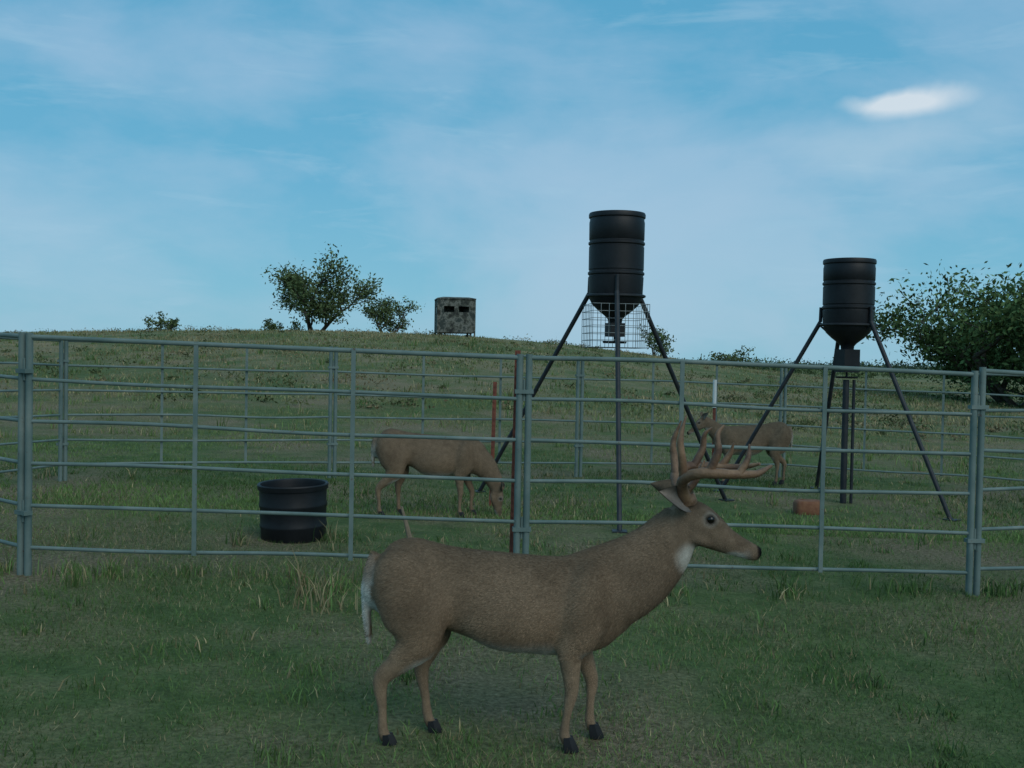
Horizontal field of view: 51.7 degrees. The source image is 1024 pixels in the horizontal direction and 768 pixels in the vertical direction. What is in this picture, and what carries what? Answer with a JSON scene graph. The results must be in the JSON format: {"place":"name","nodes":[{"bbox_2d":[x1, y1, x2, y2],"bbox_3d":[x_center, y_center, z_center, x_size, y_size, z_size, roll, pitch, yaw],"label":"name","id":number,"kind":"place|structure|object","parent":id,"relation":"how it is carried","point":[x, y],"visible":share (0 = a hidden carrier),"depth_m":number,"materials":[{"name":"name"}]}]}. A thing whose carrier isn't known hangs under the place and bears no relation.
{"place":"outdoors","nodes":[
{"label":"outdoors","id":0,"kind":"place"},
{"bbox_2d":[0,328,1023,767],"bbox_3d":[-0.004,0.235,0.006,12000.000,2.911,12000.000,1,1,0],"label":"ground","id":1,"kind":"structure","parent":0,"point":[508,692],"depth_m":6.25,"materials":[{"name":"green plant"}]},
{"bbox_2d":[142,311,181,330],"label":"shrub","id":2,"kind":"object","parent":1,"relation":"on","point":[172,324],"visible":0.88,"depth_m":56.88,"materials":[{"name":"green plant"}]},
{"bbox_2d":[259,317,303,330],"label":"shrub","id":3,"kind":"object","parent":1,"relation":"on","point":[269,325],"visible":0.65,"depth_m":58.76,"materials":[{"name":"green plant"}]},
{"bbox_2d":[257,478,328,543],"bbox_3d":[-1.724,1.001,8.323,0.554,0.450,0.554,0,3,0],"label":"plastic tub","id":4,"kind":"object","parent":1,"relation":"on","point":[297,494],"visible":0.94,"depth_m":8.11,"materials":[{"name":"black plastic"}]},
{"bbox_2d":[260,242,383,330],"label":"mesquite tree","id":5,"kind":"object","parent":1,"relation":"on","point":[300,290],"visible":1,"depth_m":56.05,"materials":[{"name":"green plant"}]},
{"bbox_2d":[360,295,425,332],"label":"mesquite tree","id":6,"kind":"object","parent":1,"relation":"on","point":[381,316],"visible":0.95,"depth_m":59.86,"materials":[{"name":"green plant"}]},
{"bbox_2d":[401,506,411,537],"bbox_3d":[-0.724,1.097,7.430,0.129,0.475,0.042,1,1,0],"label":"wooden stake","id":7,"kind":"object","parent":1,"relation":"on","point":[407,530],"visible":0.43,"depth_m":7.42,"materials":[{"name":"brown wood"}]},
{"bbox_2d":[371,428,504,517],"bbox_3d":[-0.686,0.833,9.777,1.250,0.843,0.362,1,1,-3],"label":"white tailed doe","id":8,"kind":"object","parent":1,"relation":"on","point":[457,458],"visible":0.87,"depth_m":9.66,"materials":[{"name":"fur"}]},
{"bbox_2d":[434,297,475,336],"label":"hunting blind","id":9,"kind":"object","parent":1,"relation":"on","point":[454,315],"visible":0.91,"depth_m":49.14,"materials":[{"name":"fabric"}]},
{"bbox_2d":[489,382,496,505],"bbox_3d":[-0.195,0.702,10.627,0.061,1.450,0.042,1,1,0],"label":"steel post","id":10,"kind":"object","parent":1,"relation":"on","point":[493,419],"visible":0.56,"depth_m":10.61,"materials":[{"name":"brown metal"}]},
{"bbox_2d":[0,332,1023,595],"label":"livestock panel fence","id":11,"kind":"object","parent":1,"relation":"on","point":[978,408],"visible":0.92,"depth_m":6.96,"materials":[{"name":"grey metal"}]},
{"bbox_2d":[0,324,1023,441],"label":"hill scrub","id":12,"kind":"object","parent":1,"relation":"on","point":[730,398],"visible":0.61,"depth_m":31.26,"materials":[{"name":"green plant"}]},
{"bbox_2d":[509,350,520,552],"bbox_3d":[0.014,0.651,7.045,0.055,1.750,0.042,1,1,0],"label":"steel post","id":13,"kind":"object","parent":1,"relation":"on","point":[513,472],"visible":0.48,"depth_m":7.03,"materials":[{"name":"metal"}]},
{"bbox_2d":[360,415,772,752],"bbox_3d":[0.199,0.756,4.120,1.580,1.302,0.458,1,1,0],"label":"white tailed buck","id":14,"kind":"object","parent":1,"relation":"on","point":[424,598],"visible":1,"depth_m":4.02,"materials":[{"name":"fur"}]},
{"bbox_2d":[475,210,733,532],"bbox_3d":[1.034,-0.206,10.508,2.959,3.103,2.658,1,1,0],"label":"deer feeder","id":15,"kind":"object","parent":1,"relation":"on","point":[615,296],"visible":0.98,"depth_m":10.65,"materials":[{"name":"black plastic"}]},
{"bbox_2d":[638,323,676,355],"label":"mesquite tree","id":16,"kind":"object","parent":1,"relation":"on","point":[654,347],"visible":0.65,"depth_m":63.45,"materials":[{"name":"green plant"}]},
{"bbox_2d":[712,380,716,454],"bbox_3d":[2.667,0.699,13.970,0.050,1.510,0.050,0,2,-45],"label":"steel post","id":17,"kind":"object","parent":1,"relation":"on","point":[714,395],"visible":0.51,"depth_m":13.94,"materials":[{"name":"white metal"}]},
{"bbox_2d":[708,346,754,366],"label":"shrub","id":18,"kind":"object","parent":1,"relation":"on","point":[725,357],"visible":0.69,"depth_m":65.16,"materials":[{"name":"green plant"}]},
{"bbox_2d":[687,412,792,485],"bbox_3d":[2.884,0.817,13.358,1.392,0.915,0.358,1,1,-7],"label":"white tailed doe","id":19,"kind":"object","parent":1,"relation":"on","point":[777,434],"visible":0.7,"depth_m":13.26,"materials":[{"name":"fur"}]},
{"bbox_2d":[793,499,824,514],"bbox_3d":[3.097,1.294,11.033,0.303,0.171,0.220,1,1,0],"label":"mineral block","id":20,"kind":"object","parent":1,"relation":"on","point":[809,506],"depth_m":10.93,"materials":[{"name":"brown stone"}]},
{"bbox_2d":[712,257,960,521],"bbox_3d":[3.974,-0.009,12.281,2.846,2.834,1.528,2,2,39],"label":"deer feeder","id":21,"kind":"object","parent":1,"relation":"on","point":[847,312],"visible":0.99,"depth_m":11.80,"materials":[{"name":"black plastic"}]},
{"bbox_2d":[669,351,1022,382],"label":"distant trees","id":22,"kind":"object","parent":1,"relation":"on","point":[873,374],"visible":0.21,"depth_m":114.64,"materials":[{"name":"green plant"}]},
{"bbox_2d":[861,259,1023,407],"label":"mesquite tree","id":23,"kind":"object","parent":1,"relation":"on","point":[991,336],"visible":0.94,"depth_m":40.29,"materials":[{"name":"green plant"}]},
{"bbox_2d":[0,0,1023,365],"label":"sky","id":24,"kind":"structure","parent":0,"point":[156,156],"materials":[{"name":"blue"}]}
]}

